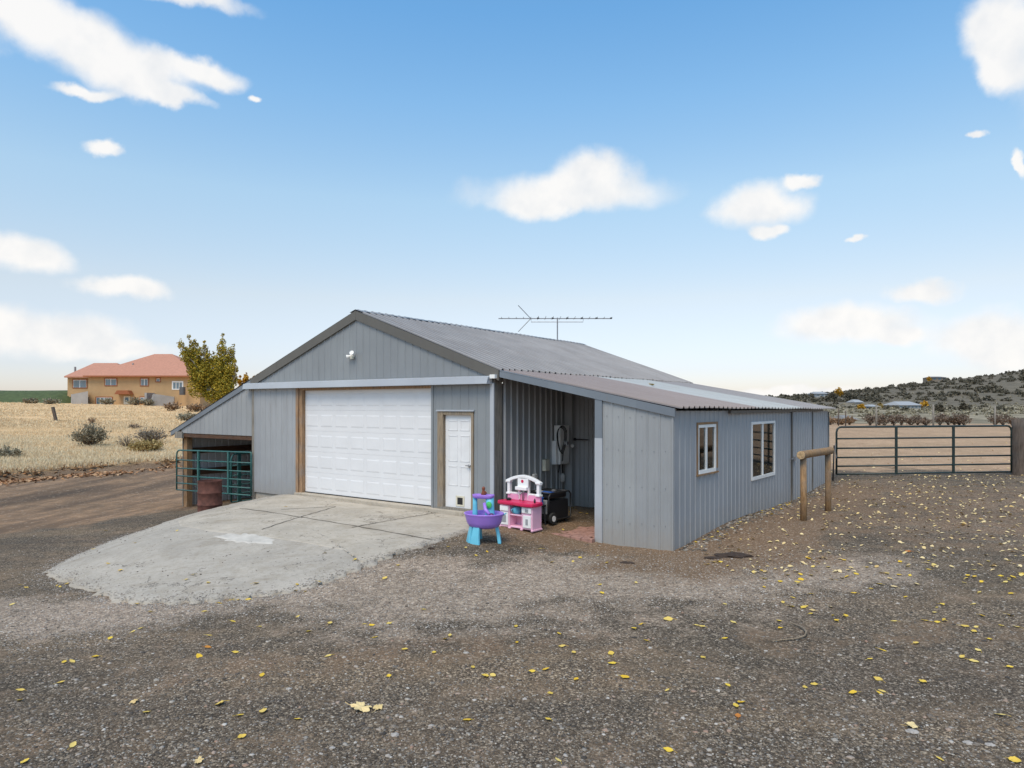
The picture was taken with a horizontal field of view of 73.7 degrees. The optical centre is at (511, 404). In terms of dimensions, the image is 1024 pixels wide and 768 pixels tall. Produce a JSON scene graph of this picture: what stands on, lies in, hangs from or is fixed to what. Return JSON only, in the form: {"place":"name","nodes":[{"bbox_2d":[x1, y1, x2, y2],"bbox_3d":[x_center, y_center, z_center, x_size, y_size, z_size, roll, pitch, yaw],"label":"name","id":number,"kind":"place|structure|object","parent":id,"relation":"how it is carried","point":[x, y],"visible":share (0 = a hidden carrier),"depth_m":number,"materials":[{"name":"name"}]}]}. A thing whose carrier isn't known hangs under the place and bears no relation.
{"place":"outdoors","nodes":[
{"label":"outdoors","id":0,"kind":"place"},
{"bbox_2d":[0,390,70,402],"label":"lawn","id":1,"kind":"structure","parent":0,"point":[12,396],"depth_m":131.34,"materials":[{"name":"green plant"}]},
{"bbox_2d":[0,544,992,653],"bbox_3d":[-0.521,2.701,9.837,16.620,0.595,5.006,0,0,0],"label":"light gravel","id":2,"kind":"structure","parent":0,"point":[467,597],"depth_m":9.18,"materials":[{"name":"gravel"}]},
{"bbox_2d":[0,403,1023,767],"bbox_3d":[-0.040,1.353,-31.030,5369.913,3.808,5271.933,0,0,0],"label":"ground","id":3,"kind":"structure","parent":0,"point":[94,511],"depth_m":7.61,"materials":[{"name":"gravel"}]},
{"bbox_2d":[0,444,24,456],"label":"green bush","id":4,"kind":"object","parent":3,"relation":"on","point":[7,452],"visible":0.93,"depth_m":32.17,"materials":[{"name":"green plant"}]},
{"bbox_2d":[22,397,40,403],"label":"shrub","id":5,"kind":"object","parent":3,"relation":"on","point":[30,400],"visible":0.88,"depth_m":121.49,"materials":[{"name":"green plant"}]},
{"bbox_2d":[43,397,61,403],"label":"shrub","id":6,"kind":"object","parent":3,"relation":"on","point":[50,401],"visible":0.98,"depth_m":121.78,"materials":[{"name":"green plant"}]},
{"bbox_2d":[51,407,57,420],"bbox_3d":[-42.885,0.940,64.040,0.220,1.550,0.220,-13,0,0],"label":"fence post","id":7,"kind":"object","parent":3,"relation":"on","point":[54,413],"visible":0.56,"depth_m":63.93,"materials":[{"name":"wood"}]},
{"bbox_2d":[66,421,112,445],"bbox_3d":[-23.810,1.675,38.668,2.631,1.554,2.056,0,0,0],"label":"sagebrush","id":8,"kind":"object","parent":3,"relation":"on","point":[90,434],"visible":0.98,"depth_m":38.44,"materials":[{"name":"green plant"}]},
{"bbox_2d":[0,422,181,472],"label":"dry grass","id":9,"kind":"structure","parent":3,"relation":"on","point":[42,432],"depth_m":37.93,"materials":[{"name":"plant"}]},
{"bbox_2d":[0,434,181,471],"bbox_3d":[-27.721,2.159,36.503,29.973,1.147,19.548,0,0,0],"label":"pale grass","id":10,"kind":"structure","parent":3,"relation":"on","point":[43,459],"depth_m":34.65,"materials":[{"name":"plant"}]},
{"bbox_2d":[0,456,181,485],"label":"leaf litter","id":11,"kind":"object","parent":3,"relation":"on","point":[79,475],"visible":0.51,"depth_m":29.08,"materials":[{"name":"plant"}]},
{"bbox_2d":[0,402,200,430],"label":"dry grass","id":12,"kind":"structure","parent":3,"relation":"on","point":[166,421],"depth_m":74.87,"materials":[{"name":"plant"}]},
{"bbox_2d":[98,398,115,404],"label":"shrub","id":13,"kind":"object","parent":3,"relation":"on","point":[106,401],"visible":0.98,"depth_m":126.40,"materials":[{"name":"green plant"}]},
{"bbox_2d":[116,434,135,446],"bbox_3d":[-21.578,2.025,38.480,1.081,0.922,1.329,0,0,34],"label":"dead bush","id":14,"kind":"object","parent":3,"relation":"on","point":[127,443],"visible":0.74,"depth_m":38.35,"materials":[{"name":"brown plant"}]},
{"bbox_2d":[125,397,142,404],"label":"shrub","id":15,"kind":"object","parent":3,"relation":"on","point":[136,401],"visible":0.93,"depth_m":126.31,"materials":[{"name":"green plant"}]},
{"bbox_2d":[64,354,215,405],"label":"country house","id":16,"kind":"structure","parent":3,"relation":"on","point":[160,379],"depth_m":130.00,"materials":[{"name":"paint"}]},
{"bbox_2d":[72,379,86,387],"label":"window","id":17,"kind":"structure","parent":16,"relation":"in","point":[76,383],"depth_m":131.96,"materials":[{"name":"white glass"}]},
{"bbox_2d":[95,397,112,403],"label":"window","id":18,"kind":"structure","parent":16,"relation":"in","point":[96,398],"depth_m":129.95,"materials":[{"name":"white glass"}]},
{"bbox_2d":[104,378,116,385],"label":"window","id":19,"kind":"structure","parent":16,"relation":"in","point":[107,381],"depth_m":129.98,"materials":[{"name":"white glass"}]},
{"bbox_2d":[124,396,129,403],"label":"front door","id":20,"kind":"structure","parent":16,"relation":"in","point":[127,398],"depth_m":129.95,"materials":[{"name":"beige paint"}]},
{"bbox_2d":[140,378,148,385],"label":"window","id":21,"kind":"structure","parent":16,"relation":"in","point":[143,381],"depth_m":129.97,"materials":[{"name":"glass"}]},
{"bbox_2d":[172,381,182,389],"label":"window","id":22,"kind":"structure","parent":16,"relation":"in","point":[175,384],"depth_m":129.98,"materials":[{"name":"white plastic"}]},
{"bbox_2d":[179,387,185,394],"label":"air conditioner","id":23,"kind":"object","parent":16,"relation":"attached to","point":[182,390],"visible":1,"depth_m":128.30,"materials":[{"name":"metal"}]},
{"bbox_2d":[126,435,166,451],"bbox_3d":[-20.002,2.144,37.086,2.139,0.970,2.131,0,0,0],"label":"rabbitbrush","id":24,"kind":"object","parent":3,"relation":"on","point":[143,445],"visible":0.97,"depth_m":36.84,"materials":[{"name":"yellow plant"}]},
{"bbox_2d":[140,398,156,405],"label":"shrub","id":25,"kind":"object","parent":3,"relation":"on","point":[147,402],"visible":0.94,"depth_m":126.18,"materials":[{"name":"green plant"}]},
{"bbox_2d":[129,424,170,441],"bbox_3d":[-22.299,1.798,42.106,2.573,1.256,2.442,0,0,0],"label":"dead bush","id":26,"kind":"object","parent":3,"relation":"on","point":[144,434],"visible":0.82,"depth_m":42.03,"materials":[{"name":"grey plant"}]},
{"bbox_2d":[161,401,182,410],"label":"dry bush","id":27,"kind":"object","parent":3,"relation":"on","point":[174,406],"visible":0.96,"depth_m":99.76,"materials":[{"name":"brown plant"}]},
{"bbox_2d":[176,410,195,420],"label":"sagebrush","id":28,"kind":"object","parent":3,"relation":"on","point":[186,417],"visible":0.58,"depth_m":72.62,"materials":[{"name":"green plant"}]},
{"bbox_2d":[186,403,203,411],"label":"dry bush","id":29,"kind":"object","parent":3,"relation":"on","point":[190,407],"visible":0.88,"depth_m":99.53,"materials":[{"name":"brown plant"}]},
{"bbox_2d":[194,756,203,762],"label":"fallen leaf","id":30,"kind":"object","parent":3,"relation":"on","point":[199,759],"visible":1,"depth_m":5.01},
{"bbox_2d":[177,333,238,403],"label":"poplar tree","id":31,"kind":"object","parent":3,"relation":"on","point":[215,378],"visible":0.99,"depth_m":104.46,"materials":[{"name":"green plant"}]},
{"bbox_2d":[197,479,222,511],"bbox_3d":[-7.635,2.353,17.259,0.600,0.895,0.600,0,0,0],"label":"oil drum","id":32,"kind":"object","parent":3,"relation":"on","point":[209,493],"visible":0.67,"depth_m":17.02,"materials":[{"name":"metal"}]},
{"bbox_2d":[230,453,251,502],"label":"corral gate","id":33,"kind":"structure","parent":3,"relation":"on","point":[239,475],"depth_m":20.07,"materials":[{"name":"metal"}]},
{"bbox_2d":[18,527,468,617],"bbox_3d":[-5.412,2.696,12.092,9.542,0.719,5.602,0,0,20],"label":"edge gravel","id":34,"kind":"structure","parent":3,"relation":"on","point":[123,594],"depth_m":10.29,"materials":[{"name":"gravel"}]},
{"bbox_2d":[237,372,254,385],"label":"young tree","id":35,"kind":"object","parent":3,"relation":"on","point":[245,378],"visible":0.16,"depth_m":117.73,"materials":[{"name":"yellow plant"}]},
{"bbox_2d":[41,494,468,605],"bbox_3d":[-5.308,2.758,13.560,8.364,0.959,6.471,0,0,36],"label":"driveway apron","id":36,"kind":"object","parent":3,"relation":"on","point":[190,551],"visible":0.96,"depth_m":11.21,"materials":[{"name":"concrete"}]},
{"bbox_2d":[214,533,273,543],"bbox_3d":[-4.866,2.433,12.486,1.486,0.069,0.525,0,0,23],"label":"cement patch","id":37,"kind":"object","parent":36,"relation":"on","point":[247,538],"visible":1,"depth_m":12.43,"materials":[{"name":"concrete"}]},
{"bbox_2d":[66,497,431,599],"bbox_3d":[-5.313,2.617,13.577,7.994,0.673,6.081,0,0,34],"label":"apron debris","id":38,"kind":"object","parent":36,"relation":"on","point":[213,558],"visible":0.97,"depth_m":11.49,"materials":[{"name":"gravel"}]},
{"bbox_2d":[178,495,468,562],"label":"concrete slab","id":39,"kind":"structure","parent":3,"relation":"on","point":[354,541],"depth_m":13.58,"materials":[{"name":"concrete"}]},
{"bbox_2d":[240,506,435,538],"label":"slab joints","id":40,"kind":"object","parent":39,"relation":"on","point":[340,523],"visible":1,"depth_m":13.80,"materials":[{"name":"concrete"}]},
{"bbox_2d":[345,701,371,711],"bbox_3d":[-1.313,2.557,5.803,0.253,0.025,0.142,7,6,7],"label":"fallen leaf","id":41,"kind":"object","parent":3,"relation":"on","point":[361,706],"visible":1,"depth_m":5.80,"materials":[{"name":"plant"}]},
{"bbox_2d":[373,704,382,710],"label":"fallen leaf","id":42,"kind":"object","parent":3,"relation":"on","point":[377,707],"visible":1,"depth_m":5.80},
{"bbox_2d":[464,494,503,544],"bbox_3d":[-0.496,2.016,12.100,0.734,0.850,0.602,0,0,20],"label":"water table","id":43,"kind":"object","parent":3,"relation":"on","point":[477,520],"visible":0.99,"depth_m":11.97,"materials":[{"name":"purple plastic"}]},
{"bbox_2d":[170,309,835,550],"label":"steel workshop","id":44,"kind":"structure","parent":3,"relation":"on","point":[376,408],"depth_m":15.60,"materials":[{"name":"metal"}]},
{"bbox_2d":[176,449,251,495],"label":"corral gate","id":45,"kind":"structure","parent":44,"relation":"attached to","point":[228,470],"depth_m":19.29,"materials":[{"name":"metal"}]},
{"bbox_2d":[305,388,430,506],"bbox_3d":[-3.499,0.927,16.308,4.410,2.631,0.060,0,0,35],"label":"garage door","id":46,"kind":"structure","parent":44,"relation":"in","point":[380,450],"depth_m":16.18,"materials":[{"name":"white metal"}]},
{"bbox_2d":[446,415,470,508],"bbox_3d":[-1.139,1.202,14.575,0.760,1.985,0.105,0,0,35],"label":"entry door","id":47,"kind":"structure","parent":44,"relation":"in","point":[458,427],"depth_m":14.59,"materials":[{"name":"white paint"}]},
{"bbox_2d":[542,459,549,487],"bbox_3d":[0.769,1.785,15.460,0.090,1.110,0.180,0,0,35],"label":"junction box","id":48,"kind":"object","parent":44,"relation":"attached to","point":[545,465],"visible":0.87,"depth_m":15.41,"materials":[{"name":"beige paint"}]},
{"bbox_2d":[498,305,611,338],"bbox_3d":[1.511,-2.845,23.857,3.970,1.289,0.990,0,0,0],"label":"tv antenna","id":49,"kind":"object","parent":44,"relation":"attached to","point":[537,318],"visible":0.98,"depth_m":23.84,"materials":[{"name":"metal"}]},
{"bbox_2d":[552,425,568,488],"bbox_3d":[1.138,1.395,15.828,0.269,1.850,0.632,0,0,35],"label":"utility box","id":50,"kind":"object","parent":44,"relation":"attached to","point":[560,448],"visible":1,"depth_m":15.78,"materials":[{"name":"metal"}]},
{"bbox_2d":[560,464,564,481],"bbox_3d":[1.190,1.595,16.093,0.102,0.450,0.170,0,0,35],"label":"meter socket","id":51,"kind":"object","parent":50,"relation":"attached to","point":[562,477],"visible":0.97,"depth_m":16.04,"materials":[{"name":"metal"}]},
{"bbox_2d":[696,422,718,475],"bbox_3d":[3.689,0.817,12.956,0.095,0.989,1.022,0,0,38],"label":"window","id":52,"kind":"structure","parent":44,"relation":"in","point":[707,433],"depth_m":12.91,"materials":[{"name":"white plastic"}]},
{"bbox_2d":[751,421,774,480],"bbox_3d":[5.735,1.015,15.591,0.056,1.284,1.662,0,0,38],"label":"window","id":53,"kind":"structure","parent":44,"relation":"in","point":[763,432],"depth_m":15.52,"materials":[{"name":"white plastic"}]},
{"bbox_2d":[791,411,811,499],"bbox_3d":[7.643,1.300,17.948,0.060,2.260,2.023,0,0,38],"label":"side door","id":54,"kind":"structure","parent":44,"relation":"in","point":[802,421],"depth_m":17.88,"materials":[{"name":"metal"}]},
{"bbox_2d":[498,475,542,531],"bbox_3d":[0.143,1.883,13.242,0.920,1.037,0.381,0,0,39],"label":"toy kitchen","id":55,"kind":"object","parent":3,"relation":"on","point":[528,517],"visible":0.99,"depth_m":13.22,"materials":[{"name":"pink plastic"}]},
{"bbox_2d":[500,505,508,524],"bbox_3d":[-0.153,2.146,13.313,0.205,0.363,0.027,0,0,39],"label":"oven door","id":56,"kind":"structure","parent":55,"relation":"in","point":[505,508],"depth_m":13.28,"materials":[{"name":"white plastic"}]},
{"bbox_2d":[511,506,521,513],"bbox_3d":[0.082,2.042,13.250,0.219,0.140,0.124,0,0,-20],"label":"toy jug","id":57,"kind":"object","parent":55,"relation":"on","point":[516,509],"visible":0.96,"depth_m":13.21,"materials":[{"name":"teal plastic"}]},
{"bbox_2d":[541,505,545,524],"bbox_3d":[0.431,2.202,13.700,0.422,0.396,0.342,0,0,39],"label":"stand","id":58,"kind":"object","parent":3,"relation":"on","point":[543,506],"visible":0.24,"depth_m":13.68,"materials":[{"name":"black plastic"}]},
{"bbox_2d":[530,488,570,524],"bbox_3d":[0.767,2.074,14.092,0.688,0.650,0.778,0,0,42],"label":"generator","id":59,"kind":"object","parent":3,"relation":"on","point":[556,508],"visible":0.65,"depth_m":13.90,"materials":[{"name":"black plastic"}]},
{"bbox_2d":[551,525,594,542],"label":"brick paving","id":60,"kind":"structure","parent":3,"relation":"on","point":[585,534],"depth_m":12.94,"materials":[{"name":"brick"}]},
{"bbox_2d":[663,747,676,752],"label":"fallen leaf","id":61,"kind":"object","parent":3,"relation":"on","point":[668,749],"visible":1,"depth_m":5.09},
{"bbox_2d":[704,556,721,559],"bbox_3d":[3.295,2.501,11.171,0.333,0.044,0.179,0,0,0],"label":"dirt clod","id":62,"kind":"object","parent":3,"relation":"on","point":[712,557],"visible":1,"depth_m":11.14,"materials":[{"name":"soil"}]},
{"bbox_2d":[714,552,753,557],"bbox_3d":[3.659,2.476,11.276,0.627,0.078,0.369,0,0,0],"label":"dirt clod","id":63,"kind":"object","parent":3,"relation":"on","point":[733,555],"visible":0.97,"depth_m":11.20,"materials":[{"name":"soil"}]},
{"bbox_2d":[679,483,842,551],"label":"wall foot gravel","id":64,"kind":"structure","parent":3,"relation":"on","point":[776,508],"depth_m":14.05,"materials":[{"name":"gravel"}]},
{"bbox_2d":[771,622,806,641],"bbox_3d":[3.109,2.525,7.571,0.287,0.040,0.729,0,0,34],"label":"twig","id":65,"kind":"object","parent":3,"relation":"on","point":[804,635],"visible":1,"depth_m":7.43,"materials":[{"name":"wood"}]},
{"bbox_2d":[797,447,833,520],"bbox_3d":[6.552,1.765,14.704,0.172,1.641,1.948,0,0,41],"label":"hitching rail","id":66,"kind":"object","parent":3,"relation":"on","point":[803,456],"visible":0.9,"depth_m":14.15,"materials":[{"name":"wood"}]},
{"bbox_2d":[829,417,836,424],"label":"tumbleweed shrub","id":67,"kind":"object","parent":3,"relation":"on","point":[832,420],"visible":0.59,"depth_m":59.52,"materials":[{"name":"brown plant"}]},
{"bbox_2d":[832,445,834,480],"bbox_3d":[9.560,1.775,20.310,0.095,1.152,0.041,0,0,-22],"label":"steel stake","id":68,"kind":"object","parent":3,"relation":"on","point":[833,463],"visible":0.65,"depth_m":20.30,"materials":[{"name":"black metal"}]},
{"bbox_2d":[831,415,859,419],"bbox_3d":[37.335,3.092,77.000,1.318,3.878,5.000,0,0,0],"label":"grey barn","id":69,"kind":"structure","parent":3,"relation":"on","point":[841,416],"depth_m":76.54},
{"bbox_2d":[844,416,857,424],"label":"tumbleweed shrub","id":70,"kind":"object","parent":3,"relation":"on","point":[851,419],"visible":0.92,"depth_m":60.26,"materials":[{"name":"brown plant"}]},
{"bbox_2d":[847,400,862,403],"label":"white shed","id":71,"kind":"structure","parent":3,"relation":"on","point":[856,401],"depth_m":240.05,"materials":[{"name":"white"}]},
{"bbox_2d":[701,429,1023,572],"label":"scattered leaves","id":72,"kind":"object","parent":3,"relation":"on","point":[923,547],"visible":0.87,"depth_m":14.19,"materials":[{"name":"yellow plant"}]},
{"bbox_2d":[861,414,874,424],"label":"tumbleweed shrub","id":73,"kind":"object","parent":3,"relation":"on","point":[869,419],"visible":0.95,"depth_m":59.11,"materials":[{"name":"brown plant"}]},
{"bbox_2d":[875,404,876,425],"bbox_3d":[30.674,1.018,57.500,0.148,2.121,0.142,0,0,22],"label":"fence post","id":74,"kind":"object","parent":3,"relation":"on","point":[876,415],"visible":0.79,"depth_m":57.47,"materials":[{"name":"wood"}]},
{"bbox_2d":[877,413,894,425],"bbox_3d":[32.271,1.263,59.113,1.480,1.153,0.976,0,0,31],"label":"tumbleweed shrub","id":75,"kind":"object","parent":3,"relation":"on","point":[882,419],"visible":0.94,"depth_m":59.02,"materials":[{"name":"brown plant"}]},
{"bbox_2d":[888,414,902,425],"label":"tumbleweed shrub","id":76,"kind":"object","parent":3,"relation":"on","point":[896,420],"visible":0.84,"depth_m":59.01,"materials":[{"name":"brown plant"}]},
{"bbox_2d":[883,401,920,408],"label":"white house","id":77,"kind":"structure","parent":3,"relation":"on","point":[901,404],"depth_m":192.74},
{"bbox_2d":[898,414,909,424],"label":"tumbleweed shrub","id":78,"kind":"object","parent":3,"relation":"on","point":[903,417],"visible":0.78,"depth_m":59.49,"materials":[{"name":"brown plant"}]},
{"bbox_2d":[901,721,919,727],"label":"fallen leaf","id":79,"kind":"object","parent":3,"relation":"on","point":[912,724],"visible":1,"depth_m":5.47,"materials":[{"name":"plant"}]},
{"bbox_2d":[905,729,918,733],"bbox_3d":[3.165,2.585,5.402,0.093,0.040,0.088,0,0,38],"label":"stone","id":80,"kind":"object","parent":3,"relation":"on","point":[912,731],"visible":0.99,"depth_m":5.38,"materials":[{"name":"stone"}]},
{"bbox_2d":[905,416,920,424],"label":"tumbleweed shrub","id":81,"kind":"object","parent":3,"relation":"on","point":[912,420],"visible":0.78,"depth_m":60.15,"materials":[{"name":"brown plant"}]},
{"bbox_2d":[919,417,931,424],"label":"tumbleweed shrub","id":82,"kind":"object","parent":3,"relation":"on","point":[925,421],"visible":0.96,"depth_m":59.41,"materials":[{"name":"brown plant"}]},
{"bbox_2d":[932,404,933,424],"bbox_3d":[35.473,1.026,57.500,0.148,2.138,0.142,0,0,22],"label":"fence post","id":83,"kind":"object","parent":3,"relation":"on","point":[933,414],"visible":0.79,"depth_m":57.48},
{"bbox_2d":[934,404,945,411],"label":"hill tree","id":84,"kind":"object","parent":3,"relation":"on","point":[940,407],"visible":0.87,"depth_m":140.83,"materials":[{"name":"green plant"}]},
{"bbox_2d":[934,412,947,424],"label":"tumbleweed shrub","id":85,"kind":"object","parent":3,"relation":"on","point":[940,416],"visible":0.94,"depth_m":59.51,"materials":[{"name":"brown plant"}]},
{"bbox_2d":[945,412,961,424],"bbox_3d":[38.990,1.241,60.263,1.343,1.204,1.074,0,0,0],"label":"tumbleweed shrub","id":86,"kind":"object","parent":3,"relation":"on","point":[954,419],"visible":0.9,"depth_m":60.17,"materials":[{"name":"brown plant"}]},
{"bbox_2d":[956,414,972,424],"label":"tumbleweed shrub","id":87,"kind":"object","parent":3,"relation":"on","point":[963,420],"visible":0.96,"depth_m":59.53,"materials":[{"name":"brown plant"}]},
{"bbox_2d":[962,740,972,744],"bbox_3d":[3.486,2.582,5.221,0.084,0.038,0.069,0,0,0],"label":"stone","id":88,"kind":"object","parent":3,"relation":"on","point":[967,742],"visible":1,"depth_m":5.21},
{"bbox_2d":[994,406,995,424],"bbox_3d":[40.667,1.113,57.500,0.148,1.975,0.142,0,0,-22],"label":"fence post","id":89,"kind":"object","parent":3,"relation":"on","point":[994,415],"visible":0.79,"depth_m":57.46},
{"bbox_2d":[987,413,1004,424],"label":"tumbleweed shrub","id":90,"kind":"object","parent":3,"relation":"on","point":[998,418],"visible":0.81,"depth_m":59.55,"materials":[{"name":"brown plant"}]},
{"bbox_2d":[997,413,1009,424],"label":"tumbleweed shrub","id":91,"kind":"object","parent":3,"relation":"on","point":[1005,417],"visible":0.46,"depth_m":60.42,"materials":[{"name":"brown plant"}]},
{"bbox_2d":[1003,417,1018,424],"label":"tumbleweed shrub","id":92,"kind":"object","parent":3,"relation":"on","point":[1008,420],"visible":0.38,"depth_m":59.00,"materials":[{"name":"brown plant"}]},
{"bbox_2d":[1004,756,1020,761],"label":"fallen leaf","id":93,"kind":"object","parent":3,"relation":"on","point":[1014,759],"visible":1,"depth_m":4.95,"materials":[{"name":"plant"}]},
{"bbox_2d":[1011,418,1023,475],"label":"gate post","id":94,"kind":"object","parent":3,"relation":"on","point":[1017,446],"visible":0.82,"depth_m":21.37,"materials":[{"name":"wood"}]},
{"bbox_2d":[835,425,1011,474],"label":"farm gate","id":95,"kind":"structure","parent":94,"relation":"attached to","point":[896,448],"depth_m":21.27,"materials":[{"name":"metal"}]},
{"bbox_2d":[0,0,1023,395],"label":"sky","id":96,"kind":"structure","parent":0,"point":[760,197],"materials":[{"name":"blue"}]},
{"bbox_2d":[789,372,1023,423],"bbox_3d":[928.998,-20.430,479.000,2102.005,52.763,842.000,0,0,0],"label":"hill","id":97,"kind":"structure","parent":0,"point":[1011,386],"depth_m":256.98,"materials":[{"name":"plant"}]},
{"bbox_2d":[807,392,828,396],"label":"white house","id":98,"kind":"structure","parent":97,"relation":"on","point":[819,394],"depth_m":286.00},
{"bbox_2d":[825,392,838,399],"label":"hill tree","id":99,"kind":"object","parent":97,"relation":"on","point":[833,395],"visible":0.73,"depth_m":264.64,"materials":[{"name":"green plant"}]},
{"bbox_2d":[834,387,843,395],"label":"hill tree","id":100,"kind":"object","parent":97,"relation":"on","point":[839,391],"visible":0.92,"depth_m":284.99,"materials":[{"name":"yellow plant"}]},
{"bbox_2d":[842,392,857,399],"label":"hill tree","id":101,"kind":"object","parent":97,"relation":"on","point":[851,396],"visible":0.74,"depth_m":256.61,"materials":[{"name":"green plant"}]},
{"bbox_2d":[857,404,865,408],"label":"hill tree","id":102,"kind":"object","parent":97,"relation":"on","point":[860,406],"visible":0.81,"depth_m":176.63,"materials":[{"name":"yellow plant"}]},
{"bbox_2d":[764,369,1023,402],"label":"juniper scrub","id":103,"kind":"object","parent":97,"relation":"on","point":[874,397],"visible":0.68,"depth_m":291.99,"materials":[{"name":"green plant"}]},
{"bbox_2d":[783,386,1023,416],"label":"sage scrub","id":104,"kind":"object","parent":97,"relation":"on","point":[927,410],"visible":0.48,"depth_m":138.47,"materials":[{"name":"green plant"}]},
{"bbox_2d":[797,399,1013,410],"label":"dark scrub","id":105,"kind":"object","parent":97,"relation":"on","point":[918,402],"visible":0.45,"depth_m":187.43,"materials":[{"name":"green plant"}]},
{"bbox_2d":[920,400,928,407],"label":"hill tree","id":106,"kind":"object","parent":97,"relation":"on","point":[925,403],"visible":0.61,"depth_m":194.06,"materials":[{"name":"yellow plant"}]},
{"bbox_2d":[923,377,946,381],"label":"hilltop house","id":107,"kind":"structure","parent":97,"relation":"on","point":[936,379],"depth_m":426.00,"materials":[{"name":"beige"}]},
{"bbox_2d":[958,402,971,410],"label":"hill tree","id":108,"kind":"object","parent":97,"relation":"on","point":[963,406],"visible":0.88,"depth_m":152.41,"materials":[{"name":"green plant"}]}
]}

